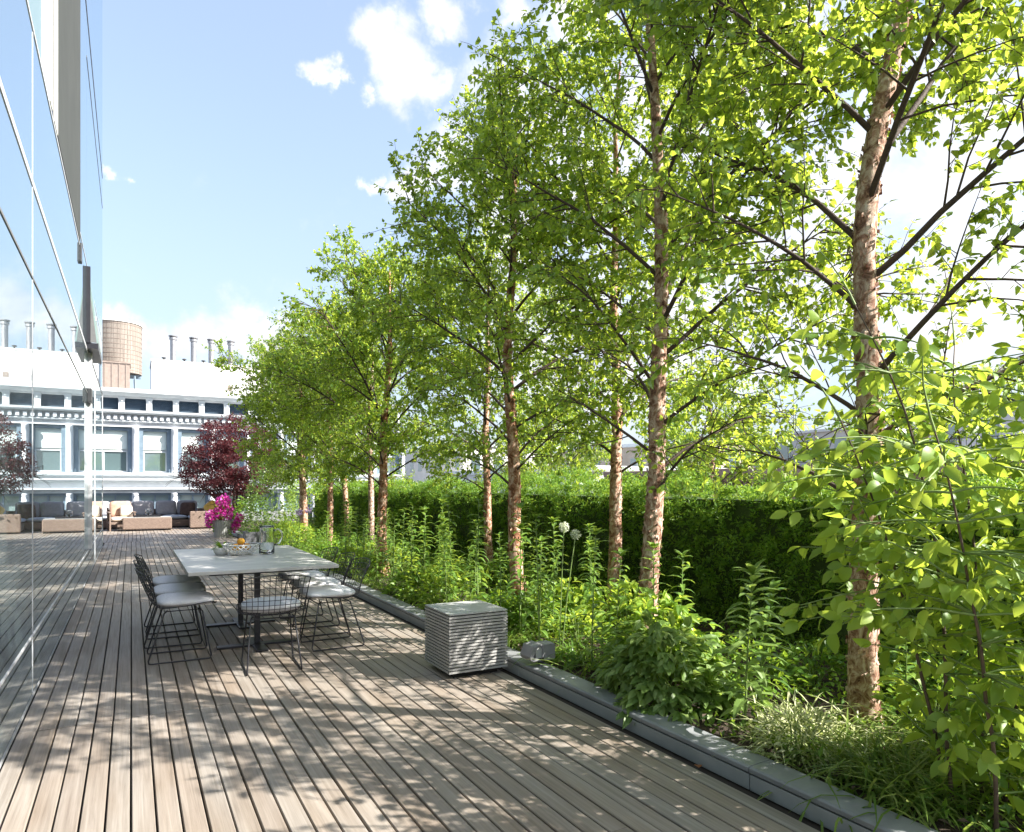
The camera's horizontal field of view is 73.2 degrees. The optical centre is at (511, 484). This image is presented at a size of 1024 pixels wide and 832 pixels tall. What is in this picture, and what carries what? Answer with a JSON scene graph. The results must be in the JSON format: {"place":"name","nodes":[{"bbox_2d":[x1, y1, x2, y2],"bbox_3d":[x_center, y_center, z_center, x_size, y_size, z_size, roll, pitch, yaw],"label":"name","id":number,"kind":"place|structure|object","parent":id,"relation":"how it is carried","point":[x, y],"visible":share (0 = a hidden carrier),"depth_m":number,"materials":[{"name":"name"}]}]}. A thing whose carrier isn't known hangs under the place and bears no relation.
{"place":"outdoors","nodes":[
{"label":"outdoors","id":0,"kind":"place"},
{"bbox_2d":[102,387,406,516],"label":"white building","id":1,"kind":"structure","parent":0,"point":[147,434],"depth_m":62.76,"materials":[{"name":"paint"}]},
{"bbox_2d":[102,361,130,388],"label":"rooftop shed","id":2,"kind":"structure","parent":1,"relation":"on","point":[115,374],"depth_m":69.35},
{"bbox_2d":[103,426,131,472],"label":"window","id":3,"kind":"structure","parent":1,"relation":"in","point":[113,437],"depth_m":61.50,"materials":[{"name":"glass"}]},
{"bbox_2d":[102,313,142,388],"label":"water tank","id":4,"kind":"object","parent":1,"relation":"on","point":[122,339],"visible":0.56,"depth_m":72.07,"materials":[{"name":"brown wood"}]},
{"bbox_2d":[139,428,170,472],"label":"window","id":5,"kind":"structure","parent":1,"relation":"in","point":[149,438],"depth_m":62.95,"materials":[{"name":"glass"}]},
{"bbox_2d":[139,493,170,508],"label":"window","id":6,"kind":"structure","parent":1,"relation":"in","point":[154,497],"depth_m":62.85,"materials":[{"name":"glass"}]},
{"bbox_2d":[178,429,207,472],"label":"window","id":7,"kind":"structure","parent":1,"relation":"in","point":[184,435],"depth_m":64.19,"materials":[{"name":"glass"}]},
{"bbox_2d":[178,493,207,507],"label":"window","id":8,"kind":"structure","parent":1,"relation":"in","point":[197,497],"depth_m":64.64,"materials":[{"name":"glass"}]},
{"bbox_2d":[150,359,324,395],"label":"rooftop block","id":9,"kind":"structure","parent":1,"relation":"on","point":[180,376],"depth_m":83.76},
{"bbox_2d":[0,532,832,831],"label":"roof slab","id":10,"kind":"structure","parent":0,"point":[788,812],"depth_m":4.00,"materials":[{"name":"concrete"}]},
{"bbox_2d":[0,526,819,831],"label":"deck","id":11,"kind":"structure","parent":10,"relation":"on","point":[386,726],"depth_m":3.89,"materials":[{"name":"wood"}]},
{"bbox_2d":[106,501,135,530],"bbox_3d":[-12.467,0.988,21.975,0.770,0.927,0.828,0,0,-35],"label":"lounge armchair","id":12,"kind":"object","parent":11,"relation":"on","point":[114,517],"visible":0.74,"depth_m":22.01,"materials":[{"name":"fabric"}]},
{"bbox_2d":[122,516,171,530],"bbox_3d":[-11.675,1.235,22.054,1.380,0.430,0.720,0,0,-29],"label":"wicker ottoman","id":13,"kind":"object","parent":11,"relation":"on","point":[136,523],"visible":0.97,"depth_m":21.73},
{"bbox_2d":[103,500,211,527],"bbox_3d":[-11.963,0.976,23.049,3.960,0.868,2.200,0,0,-29],"label":"corner sofa","id":14,"kind":"object","parent":11,"relation":"on","point":[193,519],"visible":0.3,"depth_m":23.52,"materials":[{"name":"fabric"}]},
{"bbox_2d":[134,554,202,634],"bbox_3d":[-3.460,1.065,6.931,0.608,0.768,0.538,0,0,-30],"label":"wire chair","id":15,"kind":"object","parent":11,"relation":"on","point":[168,579],"visible":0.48,"depth_m":6.84,"materials":[{"name":"metal"}]},
{"bbox_2d":[133,560,205,648],"bbox_3d":[-3.151,1.065,6.351,0.608,0.768,0.538,0,0,-26],"label":"wire chair","id":16,"kind":"object","parent":11,"relation":"on","point":[160,589],"visible":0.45,"depth_m":6.28,"materials":[{"name":"metal"}]},
{"bbox_2d":[134,567,216,664],"bbox_3d":[-2.836,1.065,5.802,0.608,0.768,0.538,0,0,-29],"label":"wire chair","id":17,"kind":"object","parent":11,"relation":"on","point":[176,600],"visible":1,"depth_m":5.70,"materials":[{"name":"metal"}]},
{"bbox_2d":[204,493,243,537],"bbox_3d":[-7.981,0.846,19.118,1.064,1.259,0.708,0,0,-29],"label":"flower tub","id":18,"kind":"object","parent":11,"relation":"on","point":[221,523],"visible":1,"depth_m":18.98,"materials":[{"name":"metal"}]},
{"bbox_2d":[173,545,338,651],"bbox_3d":[-2.623,1.079,6.834,1.220,0.742,2.260,0,0,-29],"label":"dining table","id":19,"kind":"object","parent":11,"relation":"on","point":[210,562],"visible":0.84,"depth_m":6.28,"materials":[{"name":"stone"}]},
{"bbox_2d":[222,542,258,555],"bbox_3d":[-2.740,0.651,6.963,0.356,0.114,0.356,0,0,-29],"label":"lattice bowl","id":20,"kind":"object","parent":19,"relation":"on","point":[253,548],"visible":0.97,"depth_m":6.87,"materials":[{"name":"white ceramic"}]},
{"bbox_2d":[259,525,282,553],"bbox_3d":[-2.490,0.565,7.085,0.219,0.287,0.155,0,0,-1],"label":"glass jug","id":21,"kind":"object","parent":19,"relation":"on","point":[267,543],"visible":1,"depth_m":7.03,"materials":[{"name":"clear"}]},
{"bbox_2d":[236,575,310,675],"bbox_3d":[-1.914,1.065,5.483,0.538,0.768,0.608,0,0,-26],"label":"wire chair","id":22,"kind":"object","parent":11,"relation":"on","point":[274,605],"visible":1,"depth_m":5.37,"materials":[{"name":"metal"}]},
{"bbox_2d":[277,547,338,625],"bbox_3d":[-2.180,1.065,7.388,0.608,0.768,0.538,0,0,-30],"label":"wire chair","id":23,"kind":"object","parent":11,"relation":"on","point":[313,573],"visible":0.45,"depth_m":7.29,"materials":[{"name":"metal"}]},
{"bbox_2d":[288,552,354,636],"bbox_3d":[-1.870,1.065,6.825,0.608,0.768,0.538,0,0,-27],"label":"wire chair","id":24,"kind":"object","parent":11,"relation":"on","point":[316,581],"visible":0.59,"depth_m":6.73,"materials":[{"name":"metal"}]},
{"bbox_2d":[296,557,370,651],"bbox_3d":[-1.611,1.065,6.275,0.608,0.768,0.538,0,0,-31],"label":"wire chair","id":25,"kind":"object","parent":11,"relation":"on","point":[330,591],"visible":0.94,"depth_m":6.17,"materials":[{"name":"metal"}]},
{"bbox_2d":[425,600,507,677],"bbox_3d":[-0.367,1.206,5.430,0.490,0.489,0.490,0,0,-29],"label":"slatted side table","id":26,"kind":"object","parent":11,"relation":"on","point":[464,638],"visible":1,"depth_m":5.25,"materials":[{"name":"concrete"}]},
{"bbox_2d":[232,530,938,831],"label":"planter edging","id":27,"kind":"object","parent":10,"relation":"on","point":[756,773],"visible":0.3,"depth_m":3.56,"materials":[{"name":"grey metal"}]},
{"bbox_2d":[520,640,554,663],"bbox_3d":[0.198,1.270,5.205,0.233,0.165,0.150,0,0,-29],"label":"garden floodlight","id":28,"kind":"object","parent":27,"relation":"on","point":[541,650],"visible":0.94,"depth_m":5.16,"materials":[{"name":"metal"}]},
{"bbox_2d":[404,445,568,490],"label":"cream building","id":29,"kind":"structure","parent":0,"point":[420,473],"depth_m":101.65,"materials":[{"name":"beige stone"}]},
{"bbox_2d":[467,382,637,493],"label":"street tree","id":30,"kind":"object","parent":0,"point":[593,460],"visible":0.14,"depth_m":24.69,"materials":[{"name":"green plant"}]},
{"bbox_2d":[102,0,1023,449],"label":"sky","id":31,"kind":"structure","parent":0,"point":[237,135],"materials":[{"name":"blue"}]},
{"bbox_2d":[444,465,719,493],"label":"pale building","id":32,"kind":"structure","parent":0,"point":[472,475],"depth_m":48.44,"materials":[{"name":"grey glass"}]},
{"bbox_2d":[554,438,748,467],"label":"tan building","id":33,"kind":"structure","parent":0,"point":[628,458],"depth_m":74.25,"materials":[{"name":"brick"}]},
{"bbox_2d":[621,358,799,496],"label":"street tree","id":34,"kind":"object","parent":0,"point":[674,434],"visible":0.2,"depth_m":20.60,"materials":[{"name":"green plant"}]},
{"bbox_2d":[603,460,1023,498],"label":"brownstone building","id":35,"kind":"structure","parent":0,"point":[719,472],"depth_m":31.13,"materials":[{"name":"grey glass"}]},
{"bbox_2d":[753,427,904,467],"bbox_3d":[15.247,-1.660,33.450,3.350,1.820,6.600,0,0,-29],"label":"roof bulkhead","id":36,"kind":"object","parent":35,"relation":"on","point":[820,433],"visible":0.15,"depth_m":32.49,"materials":[{"name":"concrete"}]},
{"bbox_2d":[792,357,1023,500],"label":"street tree","id":37,"kind":"object","parent":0,"point":[943,412],"visible":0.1,"depth_m":17.20,"materials":[{"name":"green plant"}]},
{"bbox_2d":[886,401,1023,457],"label":"grey building","id":38,"kind":"structure","parent":0,"point":[951,430],"depth_m":57.53,"materials":[{"name":"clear glass"}]},
{"label":"ground","id":39,"kind":"structure","parent":0,"visible":0},
{"bbox_2d":[0,0,102,767],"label":"glass building","id":40,"kind":"structure","parent":39,"relation":"on","point":[51,456],"depth_m":5.54,"materials":[{"name":"grey"}]},
{"bbox_2d":[46,0,52,110],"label":"window frame","id":41,"kind":"structure","parent":40,"relation":"in","point":[49,3],"depth_m":5.64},
{"bbox_2d":[54,0,57,134],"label":"window frame","id":42,"kind":"structure","parent":40,"relation":"in","point":[55,1],"depth_m":6.09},
{"bbox_2d":[87,266,101,363],"bbox_3d":[-6.721,-2.685,11.076,0.170,1.230,1.510,0,0,-29],"label":"awning window","id":43,"kind":"structure","parent":40,"relation":"in","point":[94,348],"depth_m":10.46,"materials":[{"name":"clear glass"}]},
{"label":"planter base","id":44,"kind":"structure","parent":0,"visible":0},
{"bbox_2d":[236,520,1023,831],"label":"soil","id":45,"kind":"structure","parent":44,"relation":"on","point":[941,826],"depth_m":4.45,"materials":[{"name":"soil"}]},
{"bbox_2d":[165,413,286,516],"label":"red maple","id":46,"kind":"object","parent":45,"relation":"on","point":[223,453],"visible":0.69,"depth_m":23.05,"materials":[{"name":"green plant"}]},
{"bbox_2d":[233,493,271,530],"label":"tall shrub","id":47,"kind":"object","parent":45,"relation":"on","point":[240,511],"visible":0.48,"depth_m":21.05,"materials":[{"name":"green plant"}]},
{"bbox_2d":[233,442,313,533],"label":"tall shrub","id":48,"kind":"object","parent":45,"relation":"on","point":[250,517],"visible":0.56,"depth_m":19.31,"materials":[{"name":"green plant"}]},
{"bbox_2d":[202,327,366,543],"bbox_3d":[-5.065,-1.110,16.128,3.994,5.177,3.958,0,0,-22],"label":"birch tree","id":49,"kind":"object","parent":45,"relation":"in","point":[263,400],"visible":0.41,"depth_m":15.55,"materials":[{"name":"green plant"}]},
{"bbox_2d":[238,370,348,522],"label":"birch tree","id":50,"kind":"object","parent":45,"relation":"on","point":[265,448],"visible":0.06,"depth_m":17.99,"materials":[{"name":"green plant"}]},
{"bbox_2d":[272,514,316,548],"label":"round bush","id":51,"kind":"object","parent":45,"relation":"on","point":[307,529],"visible":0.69,"depth_m":15.00,"materials":[{"name":"green plant"}]},
{"bbox_2d":[278,471,325,528],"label":"tall shrub","id":52,"kind":"object","parent":45,"relation":"on","point":[317,496],"visible":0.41,"depth_m":20.76,"materials":[{"name":"green plant"}]},
{"bbox_2d":[256,299,385,552],"bbox_3d":[-3.899,-1.162,13.968,2.817,5.267,3.266,0,0,25],"label":"birch tree","id":53,"kind":"object","parent":45,"relation":"in","point":[308,433],"visible":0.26,"depth_m":13.73,"materials":[{"name":"green plant"}]},
{"bbox_2d":[256,295,399,541],"bbox_3d":[-4.351,-1.549,16.592,3.351,6.039,3.264,0,0,18],"label":"birch tree","id":54,"kind":"object","parent":45,"relation":"on","point":[345,493],"visible":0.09,"depth_m":16.63,"materials":[{"name":"green plant"}]},
{"bbox_2d":[319,543,369,573],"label":"bed perennial","id":55,"kind":"object","parent":45,"relation":"on","point":[349,549],"visible":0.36,"depth_m":10.86,"materials":[{"name":"green plant"}]},
{"bbox_2d":[287,279,444,554],"bbox_3d":[-2.822,-1.186,13.289,2.852,5.309,3.024,0,0,19],"label":"birch tree","id":56,"kind":"object","parent":45,"relation":"in","point":[371,487],"visible":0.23,"depth_m":13.20,"materials":[{"name":"green plant"}]},
{"bbox_2d":[238,222,502,576],"bbox_3d":[-1.940,-1.161,10.535,4.038,5.282,4.076,0,0,-29],"label":"birch tree","id":57,"kind":"object","parent":45,"relation":"in","point":[368,273],"visible":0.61,"depth_m":10.18,"materials":[{"name":"green plant"}]},
{"bbox_2d":[362,541,422,577],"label":"bed perennial","id":58,"kind":"object","parent":45,"relation":"on","point":[400,554],"visible":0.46,"depth_m":10.59,"materials":[{"name":"green plant"}]},
{"bbox_2d":[382,512,403,590],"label":"lily plant","id":59,"kind":"object","parent":45,"relation":"on","point":[394,514],"visible":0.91,"depth_m":8.93,"materials":[{"name":"green plant"}]},
{"bbox_2d":[380,566,436,598],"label":"bed perennial","id":60,"kind":"object","parent":45,"relation":"on","point":[393,581],"visible":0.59,"depth_m":8.48,"materials":[{"name":"green plant"}]},
{"bbox_2d":[397,500,424,595],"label":"lily plant","id":61,"kind":"object","parent":45,"relation":"on","point":[408,543],"visible":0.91,"depth_m":8.46,"materials":[{"name":"green plant"}]},
{"bbox_2d":[396,565,458,604],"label":"bed perennial","id":62,"kind":"object","parent":45,"relation":"on","point":[418,573],"visible":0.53,"depth_m":8.26,"materials":[{"name":"green plant"}]},
{"bbox_2d":[414,568,479,609],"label":"bed perennial","id":63,"kind":"object","parent":45,"relation":"on","point":[439,585],"visible":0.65,"depth_m":7.86,"materials":[{"name":"green plant"}]},
{"bbox_2d":[436,494,466,601],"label":"lily plant","id":64,"kind":"object","parent":45,"relation":"on","point":[447,496],"visible":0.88,"depth_m":7.69,"materials":[{"name":"green plant"}]},
{"bbox_2d":[460,490,493,601],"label":"lily plant","id":65,"kind":"object","parent":45,"relation":"on","point":[484,595],"visible":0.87,"depth_m":6.90,"materials":[{"name":"green plant"}]},
{"bbox_2d":[464,520,489,597],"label":"lily plant","id":66,"kind":"object","parent":45,"relation":"on","point":[476,541],"visible":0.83,"depth_m":6.82,"materials":[{"name":"green plant"}]},
{"bbox_2d":[373,212,585,580],"bbox_3d":[-0.338,-1.186,9.970,3.024,5.309,2.852,0,0,6],"label":"birch tree","id":67,"kind":"object","parent":45,"relation":"in","point":[473,420],"visible":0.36,"depth_m":9.87,"materials":[{"name":"green plant"}]},
{"bbox_2d":[468,586,534,634],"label":"bed perennial","id":68,"kind":"object","parent":45,"relation":"on","point":[490,598],"visible":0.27,"depth_m":6.52,"materials":[{"name":"green plant"}]},
{"bbox_2d":[503,523,536,637],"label":"lily plant","id":69,"kind":"object","parent":45,"relation":"on","point":[520,526],"visible":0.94,"depth_m":6.13,"materials":[{"name":"green plant"}]},
{"bbox_2d":[496,595,549,638],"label":"bed perennial","id":70,"kind":"object","parent":45,"relation":"on","point":[505,604],"visible":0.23,"depth_m":6.29,"materials":[{"name":"green plant"}]},
{"bbox_2d":[507,503,540,635],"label":"lily plant","id":71,"kind":"object","parent":45,"relation":"on","point":[520,506],"visible":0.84,"depth_m":6.20,"materials":[{"name":"green plant"}]},
{"bbox_2d":[340,7,723,598],"bbox_3d":[-0.038,-1.446,7.169,3.130,5.853,3.629,0,0,-29],"label":"birch tree","id":72,"kind":"object","parent":45,"relation":"in","point":[508,368],"visible":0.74,"depth_m":6.60,"materials":[{"name":"green plant"}]},
{"bbox_2d":[521,511,554,640],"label":"lily plant","id":73,"kind":"object","parent":45,"relation":"on","point":[536,584],"visible":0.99,"depth_m":5.63,"materials":[{"name":"green plant"}]},
{"bbox_2d":[506,590,572,636],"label":"bed perennial","id":74,"kind":"object","parent":45,"relation":"on","point":[535,601],"visible":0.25,"depth_m":6.46,"materials":[{"name":"green plant"}]},
{"bbox_2d":[523,535,555,633],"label":"lily plant","id":75,"kind":"object","parent":45,"relation":"on","point":[541,538],"visible":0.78,"depth_m":6.21,"materials":[{"name":"green plant"}]},
{"bbox_2d":[543,544,565,636],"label":"lily plant","id":76,"kind":"object","parent":45,"relation":"on","point":[554,546],"visible":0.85,"depth_m":6.26,"materials":[{"name":"green plant"}]},
{"bbox_2d":[526,577,607,635],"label":"bed perennial","id":77,"kind":"object","parent":45,"relation":"on","point":[558,589],"visible":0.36,"depth_m":6.63,"materials":[{"name":"green plant"}]},
{"bbox_2d":[538,632,608,672],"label":"sedge clump","id":78,"kind":"object","parent":45,"relation":"on","point":[577,658],"visible":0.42,"depth_m":5.31,"materials":[{"name":"green plant"}]},
{"bbox_2d":[535,597,613,651],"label":"bed perennial","id":79,"kind":"object","parent":45,"relation":"on","point":[588,620],"visible":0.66,"depth_m":5.90,"materials":[{"name":"green plant"}]},
{"bbox_2d":[565,526,611,670],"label":"lily plant","id":80,"kind":"object","parent":45,"relation":"on","point":[595,531],"visible":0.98,"depth_m":5.14,"materials":[{"name":"green plant"}]},
{"bbox_2d":[448,36,774,617],"bbox_3d":[1.059,-1.607,7.493,3.516,6.173,3.317,0,0,-8],"label":"birch tree","id":81,"kind":"object","parent":45,"relation":"in","point":[599,101],"visible":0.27,"depth_m":7.11,"materials":[{"name":"green plant"}]},
{"bbox_2d":[595,547,636,663],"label":"lily plant","id":82,"kind":"object","parent":45,"relation":"on","point":[620,552],"visible":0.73,"depth_m":5.14,"materials":[{"name":"green plant"}]},
{"bbox_2d":[584,579,667,636],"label":"bed perennial","id":83,"kind":"object","parent":45,"relation":"on","point":[603,606],"visible":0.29,"depth_m":6.50,"materials":[{"name":"green plant"}]},
{"bbox_2d":[246,527,1023,831],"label":"ground cover","id":84,"kind":"object","parent":45,"relation":"on","point":[1005,807],"visible":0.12,"depth_m":4.36,"materials":[{"name":"green plant"}]},
{"bbox_2d":[638,541,669,629],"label":"lily plant","id":85,"kind":"object","parent":45,"relation":"on","point":[653,545],"visible":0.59,"depth_m":5.15,"materials":[{"name":"green plant"}]},
{"bbox_2d":[590,581,724,681],"bbox_3d":[1.059,1.080,4.954,1.003,0.768,0.918,0,0,-29],"label":"leafy perennial","id":86,"kind":"object","parent":45,"relation":"on","point":[663,602],"visible":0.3,"depth_m":4.86,"materials":[{"name":"green plant"}]},
{"bbox_2d":[309,460,1023,690],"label":"clipped hedge","id":87,"kind":"object","parent":45,"relation":"on","point":[725,536],"visible":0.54,"depth_m":7.36,"materials":[{"name":"green plant"}]},
{"bbox_2d":[590,609,744,728],"bbox_3d":[1.033,1.136,4.473,0.939,0.673,1.128,0,0,-10],"label":"leafy perennial","id":88,"kind":"object","parent":45,"relation":"on","point":[650,643],"visible":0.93,"depth_m":4.24,"materials":[{"name":"green plant"}]},
{"bbox_2d":[669,550,694,646],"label":"lily plant","id":89,"kind":"object","parent":45,"relation":"on","point":[682,585],"visible":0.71,"depth_m":5.09,"materials":[{"name":"green plant"}]},
{"bbox_2d":[440,0,988,628],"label":"birch tree","id":90,"kind":"object","parent":45,"relation":"in","point":[612,42],"visible":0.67,"depth_m":5.42,"materials":[{"name":"green plant"}]},
{"bbox_2d":[710,559,791,733],"bbox_3d":[1.298,0.895,3.839,0.467,0.970,0.464,0,0,-29],"label":"lily plant","id":91,"kind":"object","parent":45,"relation":"on","point":[759,673],"visible":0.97,"depth_m":3.82,"materials":[{"name":"green plant"}]},
{"bbox_2d":[728,579,794,718],"bbox_3d":[1.476,0.973,4.056,0.380,0.815,0.365,0,0,-29],"label":"lily plant","id":92,"kind":"object","parent":45,"relation":"on","point":[767,617],"visible":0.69,"depth_m":4.05,"materials":[{"name":"green plant"}]},
{"bbox_2d":[704,635,819,700],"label":"bed perennial","id":93,"kind":"object","parent":45,"relation":"on","point":[784,655],"visible":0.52,"depth_m":4.58,"materials":[{"name":"green plant"}]},
{"bbox_2d":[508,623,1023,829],"bbox_3d":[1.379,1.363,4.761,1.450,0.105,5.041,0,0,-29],"label":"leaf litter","id":94,"kind":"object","parent":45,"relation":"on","point":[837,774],"visible":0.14,"depth_m":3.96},
{"bbox_2d":[739,691,855,778],"bbox_3d":[1.458,1.240,3.472,0.514,0.349,0.593,0,0,-29],"label":"clump","id":95,"kind":"object","parent":45,"relation":"on","point":[775,715],"visible":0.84,"depth_m":3.47,"materials":[{"name":"green plant"}]},
{"bbox_2d":[581,0,1023,734],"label":"birch tree","id":96,"kind":"object","parent":45,"relation":"in","point":[897,24],"visible":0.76,"depth_m":3.87,"materials":[{"name":"green plant"}]},
{"bbox_2d":[707,686,903,775],"bbox_3d":[1.492,1.350,3.675,0.914,0.440,0.953,0,0,10],"label":"sedge clump","id":97,"kind":"object","parent":45,"relation":"on","point":[782,733],"visible":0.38,"depth_m":3.63,"materials":[{"name":"green plant"}]},
{"bbox_2d":[767,637,846,694],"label":"bed perennial","id":98,"kind":"object","parent":45,"relation":"on","point":[812,662],"visible":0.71,"depth_m":4.76,"materials":[{"name":"green plant"}]},
{"bbox_2d":[753,692,926,789],"bbox_3d":[1.740,1.325,3.600,0.965,0.346,1.004,0,0,-29],"label":"sedge clump","id":99,"kind":"object","parent":45,"relation":"on","point":[853,728],"visible":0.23,"depth_m":3.59,"materials":[{"name":"green plant"}]},
{"bbox_2d":[753,698,988,827],"bbox_3d":[1.687,1.362,3.349,1.194,0.430,1.132,0,0,-29],"label":"sedge clump","id":100,"kind":"object","parent":45,"relation":"on","point":[829,781],"visible":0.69,"depth_m":3.26,"materials":[{"name":"green plant"}]},
{"bbox_2d":[757,239,1023,831],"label":"broadleaf shrub","id":101,"kind":"object","parent":45,"relation":"on","point":[962,560],"visible":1,"depth_m":2.82,"materials":[{"name":"green plant"}]},
{"bbox_2d":[784,712,1023,831],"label":"sedge clump","id":102,"kind":"object","parent":45,"relation":"on","point":[900,797],"visible":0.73,"depth_m":2.92,"materials":[{"name":"green plant"}]},
{"bbox_2d":[883,619,926,734],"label":"lily plant","id":103,"kind":"object","parent":45,"relation":"on","point":[906,676],"visible":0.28,"depth_m":3.67,"materials":[{"name":"green plant"}]},
{"bbox_2d":[877,650,955,708],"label":"bed perennial","id":104,"kind":"object","parent":45,"relation":"on","point":[890,665],"visible":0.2,"depth_m":4.34,"materials":[{"name":"green plant"}]},
{"bbox_2d":[876,652,977,739],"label":"bush","id":105,"kind":"object","parent":45,"relation":"on","point":[926,681],"visible":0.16,"depth_m":3.91,"materials":[{"name":"green plant"}]},
{"bbox_2d":[839,693,1023,829],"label":"sedge clump","id":106,"kind":"object","parent":45,"relation":"on","point":[919,750],"visible":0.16,"depth_m":3.31,"materials":[{"name":"green plant"}]},
{"bbox_2d":[877,625,987,699],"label":"bed perennial","id":107,"kind":"object","parent":45,"relation":"on","point":[956,656],"visible":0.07,"depth_m":4.62,"materials":[{"name":"green plant"}]},
{"bbox_2d":[941,641,1023,798],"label":"bush","id":108,"kind":"object","parent":45,"relation":"on","point":[957,712],"visible":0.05,"depth_m":3.24,"materials":[{"name":"green plant"}]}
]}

